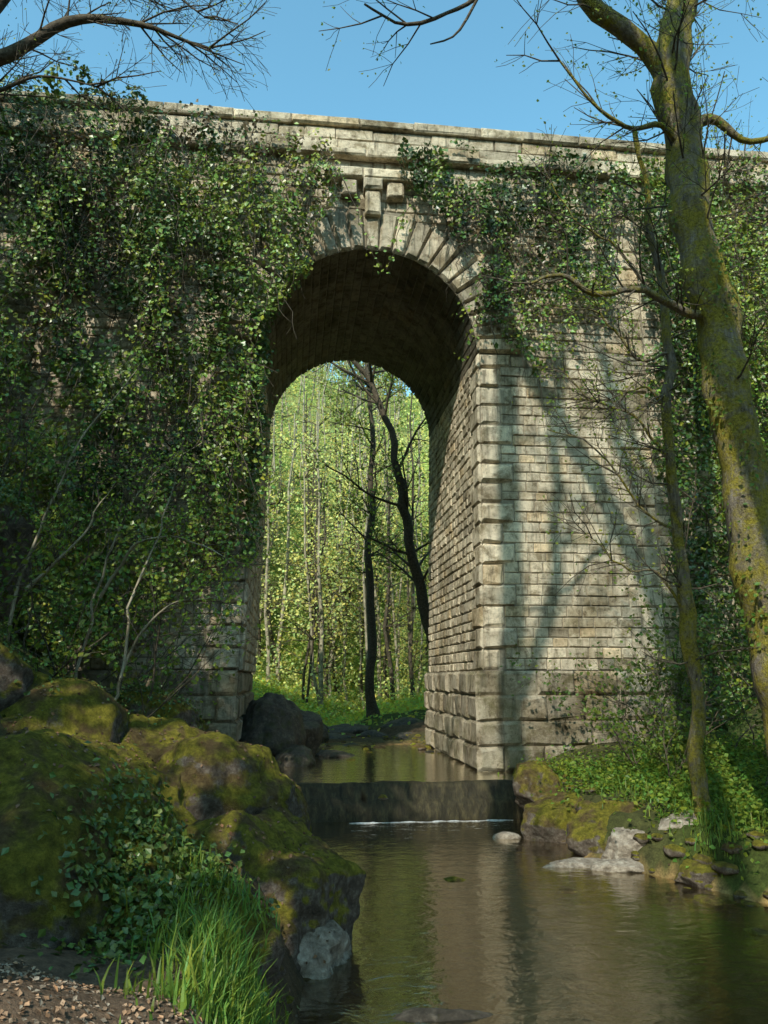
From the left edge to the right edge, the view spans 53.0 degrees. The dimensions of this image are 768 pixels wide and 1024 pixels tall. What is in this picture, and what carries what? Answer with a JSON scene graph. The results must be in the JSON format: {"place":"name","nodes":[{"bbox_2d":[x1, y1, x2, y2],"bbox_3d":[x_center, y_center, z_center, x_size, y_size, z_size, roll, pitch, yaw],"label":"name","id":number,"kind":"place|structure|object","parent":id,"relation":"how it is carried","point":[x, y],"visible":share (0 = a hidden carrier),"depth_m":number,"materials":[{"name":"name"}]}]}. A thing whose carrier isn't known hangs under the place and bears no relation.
{"place":"outdoors","nodes":[
{"label":"outdoors","id":0,"kind":"place"},
{"bbox_2d":[0,373,767,1023],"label":"ground","id":1,"kind":"structure","parent":0,"point":[652,855],"depth_m":8.76,"materials":[{"name":"green plant"}]},
{"bbox_2d":[0,489,34,621],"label":"shrub","id":2,"kind":"object","parent":1,"relation":"on","point":[22,522],"visible":0.46,"depth_m":12.30,"materials":[{"name":"green plant"}]},
{"bbox_2d":[0,640,35,711],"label":"mossy boulder","id":3,"kind":"object","parent":1,"relation":"on","point":[11,692],"visible":0.65,"depth_m":10.13,"materials":[{"name":"grey stone"}]},
{"bbox_2d":[0,671,129,743],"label":"mossy boulder","id":4,"kind":"object","parent":1,"relation":"on","point":[72,710],"visible":0.17,"depth_m":10.25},
{"bbox_2d":[0,393,138,677],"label":"shrub","id":5,"kind":"object","parent":1,"relation":"on","point":[6,583],"visible":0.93,"depth_m":11.49,"materials":[{"name":"green plant"}]},
{"bbox_2d":[0,351,143,658],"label":"shrub","id":6,"kind":"object","parent":1,"relation":"on","point":[39,481],"visible":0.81,"depth_m":12.17,"materials":[{"name":"green plant"}]},
{"bbox_2d":[6,353,175,642],"bbox_3d":[-4.569,-0.272,12.271,2.370,5.135,1.552,1,-12,-7],"label":"sapling","id":7,"kind":"object","parent":1,"relation":"on","point":[52,537],"visible":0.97,"depth_m":12.05,"materials":[{"name":"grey plant"}]},
{"bbox_2d":[0,728,192,949],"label":"mossy boulder","id":8,"kind":"object","parent":1,"relation":"on","point":[27,911],"visible":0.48,"depth_m":5.88,"materials":[{"name":"green stone"}]},
{"bbox_2d":[0,957,209,1023],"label":"gravel","id":9,"kind":"structure","parent":1,"relation":"on","point":[34,977],"depth_m":4.06,"materials":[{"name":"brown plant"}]},
{"bbox_2d":[63,733,196,831],"bbox_3d":[-3.732,3.965,9.228,3.042,2.624,3.189,1,-12,-7],"label":"mossy boulder","id":10,"kind":"object","parent":1,"relation":"on","point":[178,800],"visible":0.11,"depth_m":9.43,"materials":[{"name":"green plant"}]},
{"bbox_2d":[0,508,295,717],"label":"shrub","id":11,"kind":"object","parent":1,"relation":"on","point":[155,649],"visible":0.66,"depth_m":13.37,"materials":[{"name":"green plant"}]},
{"bbox_2d":[0,477,300,1009],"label":"ground ivy","id":12,"kind":"object","parent":1,"relation":"on","point":[112,949],"visible":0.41,"depth_m":6.14,"materials":[{"name":"green plant"}]},
{"bbox_2d":[114,688,208,731],"bbox_3d":[-4.302,4.072,13.585,2.300,1.887,2.536,1,-12,-7],"label":"mossy boulder","id":13,"kind":"object","parent":1,"relation":"on","point":[187,715],"visible":0.09,"depth_m":13.10,"materials":[{"name":"green plant"}]},
{"bbox_2d":[119,714,204,758],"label":"mossy boulder","id":14,"kind":"object","parent":1,"relation":"on","point":[148,739],"visible":0.12,"depth_m":11.03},
{"bbox_2d":[0,638,331,1023],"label":"leaf litter","id":15,"kind":"object","parent":1,"relation":"on","point":[145,800],"visible":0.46,"depth_m":8.55,"materials":[{"name":"brown plant"}]},
{"bbox_2d":[107,429,248,700],"bbox_3d":[-3.217,0.845,12.596,2.173,4.574,1.906,-12,-17,43],"label":"sapling","id":16,"kind":"object","parent":1,"relation":"on","point":[126,657],"visible":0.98,"depth_m":12.53,"materials":[{"name":"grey plant"}]},
{"bbox_2d":[96,600,260,711],"bbox_3d":[-4.282,3.373,15.004,2.956,3.562,3.021,7,-14,-30],"label":"shrub","id":17,"kind":"object","parent":1,"relation":"on","point":[184,675],"visible":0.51,"depth_m":14.79,"materials":[{"name":"green plant"}]},
{"bbox_2d":[74,400,293,678],"bbox_3d":[-3.399,0.349,13.089,3.665,4.999,1.752,-1,-12,6],"label":"sapling","id":18,"kind":"object","parent":1,"relation":"on","point":[140,540],"visible":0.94,"depth_m":13.11,"materials":[{"name":"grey plant"}]},
{"bbox_2d":[104,836,284,996],"bbox_3d":[-2.151,3.816,6.702,2.117,2.266,2.813,7,-14,-31],"label":"mossy boulder","id":19,"kind":"object","parent":1,"relation":"on","point":[272,954],"visible":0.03,"depth_m":6.29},
{"bbox_2d":[94,747,295,1023],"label":"grass","id":20,"kind":"structure","parent":1,"relation":"on","point":[232,981],"depth_m":5.25,"materials":[{"name":"green plant"}]},
{"bbox_2d":[153,731,311,831],"bbox_3d":[-2.310,4.554,10.747,2.627,2.933,2.463,4,-13,-17],"label":"mossy boulder","id":21,"kind":"object","parent":1,"relation":"on","point":[213,787],"visible":0.24,"depth_m":10.06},
{"bbox_2d":[239,692,305,756],"bbox_3d":[-3.467,6.765,22.381,2.404,2.961,2.927,1,-12,-7],"label":"mossy boulder","id":22,"kind":"object","parent":1,"relation":"on","point":[273,722],"visible":0.43,"depth_m":21.69,"materials":[{"name":"grey stone"}]},
{"bbox_2d":[182,807,366,976],"bbox_3d":[-1.640,4.706,9.019,2.507,2.416,2.359,-8,-14,32],"label":"mossy boulder","id":23,"kind":"object","parent":1,"relation":"on","point":[307,897],"visible":0.38,"depth_m":8.56,"materials":[{"name":"stone"}]},
{"bbox_2d":[275,745,315,766],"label":"mossy boulder","id":24,"kind":"object","parent":1,"relation":"on","point":[296,756],"visible":0.47,"depth_m":20.55,"materials":[{"name":"grey stone"}]},
{"bbox_2d":[301,710,322,752],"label":"mossy boulder","id":25,"kind":"object","parent":1,"relation":"on","point":[313,722],"visible":0.13,"depth_m":24.33,"materials":[{"name":"grey stone"}]},
{"bbox_2d":[320,723,328,743],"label":"mossy boulder","id":26,"kind":"object","parent":1,"relation":"on","point":[325,738],"visible":0.06,"depth_m":27.82,"materials":[{"name":"grey stone"}]},
{"bbox_2d":[297,920,352,1006],"bbox_3d":[-1.214,4.916,8.412,1.792,0.934,1.146,1,-12,-7],"label":"pale boulder","id":27,"kind":"object","parent":1,"relation":"on","point":[334,952],"visible":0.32,"depth_m":8.10,"materials":[{"name":"grey stone"}]},
{"bbox_2d":[315,750,354,757],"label":"stream rock","id":28,"kind":"object","parent":1,"relation":"on","point":[329,753],"visible":0.58,"depth_m":23.01,"materials":[{"name":"grey stone"}]},
{"bbox_2d":[251,458,427,746],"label":"woodland ground plants","id":29,"kind":"object","parent":1,"relation":"on","point":[356,717],"visible":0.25,"depth_m":42.71,"materials":[{"name":"green plant"}]},
{"bbox_2d":[328,733,351,738],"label":"stream rock","id":30,"kind":"object","parent":1,"relation":"on","point":[343,736],"visible":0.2,"depth_m":29.42,"materials":[{"name":"grey stone"}]},
{"bbox_2d":[252,360,429,717],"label":"distant trees","id":31,"kind":"object","parent":1,"relation":"on","point":[312,563],"visible":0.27,"depth_m":49.15,"materials":[{"name":"green plant"}]},
{"bbox_2d":[328,723,372,733],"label":"stream rock","id":32,"kind":"object","parent":1,"relation":"on","point":[354,729],"visible":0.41,"depth_m":31.08,"materials":[{"name":"grey stone"}]},
{"bbox_2d":[303,360,429,649],"bbox_3d":[-0.130,-1.467,34.356,9.551,20.752,8.907,-5,-13,20],"label":"leaning tree","id":33,"kind":"object","parent":1,"relation":"on","point":[417,578],"visible":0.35,"depth_m":34.29,"materials":[{"name":"brown plant"}]},
{"bbox_2d":[310,362,428,717],"bbox_3d":[-0.162,-1.479,36.468,7.651,21.966,6.480,7,-14,-30],"label":"woodland tree","id":34,"kind":"object","parent":1,"relation":"on","point":[372,708],"visible":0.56,"depth_m":36.42,"materials":[{"name":"brown plant"}]},
{"bbox_2d":[357,730,388,736],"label":"stream rock","id":35,"kind":"object","parent":1,"relation":"on","point":[373,733],"visible":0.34,"depth_m":29.77,"materials":[{"name":"grey stone"}]},
{"bbox_2d":[0,90,767,771],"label":"stone viaduct","id":36,"kind":"object","parent":1,"relation":"on","point":[498,466],"visible":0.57,"depth_m":21.75,"materials":[{"name":"beige stone"}]},
{"bbox_2d":[0,56,387,693],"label":"ivy","id":37,"kind":"object","parent":36,"relation":"attached to","point":[59,208],"visible":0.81,"depth_m":19.97,"materials":[{"name":"green plant"}]},
{"bbox_2d":[239,267,299,567],"bbox_3d":[-3.088,-2.659,21.090,1.381,8.419,1.379,1,-12,-7],"label":"ivy","id":38,"kind":"object","parent":36,"relation":"attached to","point":[263,350],"visible":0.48,"depth_m":20.62,"materials":[{"name":"green plant"}]},
{"bbox_2d":[381,137,767,730],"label":"ivy","id":39,"kind":"object","parent":36,"relation":"attached to","point":[678,399],"visible":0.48,"depth_m":22.21,"materials":[{"name":"green plant"}]},
{"bbox_2d":[379,717,422,728],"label":"stream rock","id":40,"kind":"object","parent":1,"relation":"on","point":[401,721],"visible":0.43,"depth_m":31.34,"materials":[{"name":"grey stone"}]},
{"bbox_2d":[395,732,411,738],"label":"stream rock","id":41,"kind":"object","parent":1,"relation":"on","point":[401,735],"visible":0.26,"depth_m":29.04,"materials":[{"name":"grey stone"}]},
{"bbox_2d":[296,779,523,834],"bbox_3d":[-0.270,6.748,17.112,8.100,1.464,0.965,1,-12,-7],"label":"stone weir","id":42,"kind":"object","parent":1,"relation":"on","point":[409,800],"visible":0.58,"depth_m":17.03,"materials":[{"name":"grey stone"}]},
{"bbox_2d":[376,1007,521,1023],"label":"flat rock","id":43,"kind":"object","parent":1,"relation":"on","point":[414,1015],"visible":1,"depth_m":7.02,"materials":[{"name":"grey stone"}]},
{"bbox_2d":[276,732,767,1023],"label":"river stones","id":44,"kind":"object","parent":1,"relation":"on","point":[721,867],"visible":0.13,"depth_m":10.84,"materials":[{"name":"brown stone"}]},
{"bbox_2d":[512,760,563,809],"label":"mossy boulder","id":45,"kind":"object","parent":1,"relation":"on","point":[527,782],"visible":0.65,"depth_m":16.50,"materials":[{"name":"green stone"}]},
{"bbox_2d":[320,0,767,759],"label":"mossy tree","id":46,"kind":"object","parent":1,"relation":"on","point":[710,290],"visible":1,"depth_m":12.51,"materials":[{"name":"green plant"}]},
{"bbox_2d":[520,791,582,849],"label":"mossy boulder","id":47,"kind":"object","parent":1,"relation":"on","point":[544,819],"visible":0.51,"depth_m":14.69,"materials":[{"name":"green stone"}]},
{"bbox_2d":[542,857,599,870],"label":"flat rock","id":48,"kind":"object","parent":1,"relation":"on","point":[575,862],"visible":0.47,"depth_m":12.68,"materials":[{"name":"grey stone"}]},
{"bbox_2d":[566,799,644,856],"bbox_3d":[4.228,5.757,13.620,2.031,1.219,1.492,1,-12,-7],"label":"mossy boulder","id":49,"kind":"object","parent":1,"relation":"on","point":[586,830],"visible":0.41,"depth_m":13.55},
{"bbox_2d":[590,858,643,877],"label":"flat rock","id":50,"kind":"object","parent":1,"relation":"on","point":[624,865],"visible":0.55,"depth_m":12.39,"materials":[{"name":"grey stone"}]},
{"bbox_2d":[601,827,645,858],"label":"pale boulder","id":51,"kind":"object","parent":1,"relation":"on","point":[622,842],"visible":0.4,"depth_m":12.80,"materials":[{"name":"grey stone"}]},
{"bbox_2d":[485,88,767,818],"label":"mossy tree","id":52,"kind":"object","parent":1,"relation":"on","point":[684,599],"visible":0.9,"depth_m":13.86,"materials":[{"name":"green plant"}]},
{"bbox_2d":[500,569,764,765],"bbox_3d":[6.718,3.623,17.852,4.429,4.444,7.551,10,-16,-38],"label":"shrub","id":53,"kind":"object","parent":1,"relation":"on","point":[725,703],"visible":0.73,"depth_m":17.48,"materials":[{"name":"green plant"}]},
{"bbox_2d":[498,700,767,880],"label":"bank plants","id":54,"kind":"object","parent":1,"relation":"on","point":[716,778],"visible":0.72,"depth_m":14.62,"materials":[{"name":"green plant"}]},
{"bbox_2d":[569,684,724,783],"bbox_3d":[5.094,4.418,15.257,2.704,1.966,2.324,1,-12,-7],"label":"shrub","id":55,"kind":"object","parent":1,"relation":"on","point":[679,745],"visible":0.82,"depth_m":15.35,"materials":[{"name":"green plant"}]},
{"bbox_2d":[569,766,767,877],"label":"grass","id":56,"kind":"structure","parent":1,"relation":"on","point":[714,819],"depth_m":12.44,"materials":[{"name":"green plant"}]},
{"bbox_2d":[658,811,699,829],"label":"pale boulder","id":57,"kind":"object","parent":1,"relation":"on","point":[664,823],"visible":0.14,"depth_m":12.64,"materials":[{"name":"grey stone"}]},
{"bbox_2d":[674,860,718,887],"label":"flat rock","id":58,"kind":"object","parent":1,"relation":"on","point":[695,873],"visible":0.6,"depth_m":11.48,"materials":[{"name":"stone"}]},
{"bbox_2d":[631,593,765,749],"bbox_3d":[8.671,2.792,14.899,6.549,4.900,7.123,1,-12,-7],"label":"shrub","id":59,"kind":"object","parent":1,"relation":"on","point":[717,623],"visible":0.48,"depth_m":16.41,"materials":[{"name":"green plant"}]},
{"bbox_2d":[701,94,767,150],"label":"woodland tree","id":60,"kind":"object","parent":1,"relation":"on","point":[745,149],"visible":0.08,"depth_m":35.45,"materials":[{"name":"green plant"}]},
{"bbox_2d":[743,654,767,798],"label":"shrub","id":61,"kind":"object","parent":1,"relation":"on","point":[749,677],"visible":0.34,"depth_m":14.39,"materials":[{"name":"green plant"}]},
{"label":"riverside tree","id":62,"kind":"object","parent":1,"relation":"on","visible":0},
{"bbox_2d":[0,0,280,142],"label":"overhanging branch","id":63,"kind":"object","parent":62,"relation":"attached to","point":[15,51],"visible":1,"depth_m":12.47,"materials":[{"name":"brown plant"}]},
{"bbox_2d":[0,0,767,397],"label":"sky","id":64,"kind":"structure","parent":0,"point":[457,81],"materials":[{"name":"blue"}]},
{"bbox_2d":[279,742,767,1023],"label":"stream water","id":65,"kind":"structure","parent":0,"point":[417,841],"depth_m":11.21,"materials":[{"name":"brown liquid"}]},
{"bbox_2d":[358,819,503,823],"bbox_3d":[1.042,6.687,16.661,3.600,0.024,0.188,2,-12,-7],"label":"water foam","id":66,"kind":"object","parent":65,"relation":"on","point":[432,821],"visible":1,"depth_m":16.60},
{"bbox_2d":[438,876,471,891],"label":"flat rock","id":67,"kind":"object","parent":65,"relation":"in","point":[452,878],"visible":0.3,"depth_m":11.82,"materials":[{"name":"green stone"}]},
{"bbox_2d":[492,832,520,838],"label":"flat rock","id":68,"kind":"object","parent":65,"relation":"in","point":[505,835],"visible":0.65,"depth_m":14.91,"materials":[{"name":"grey stone"}]}
]}

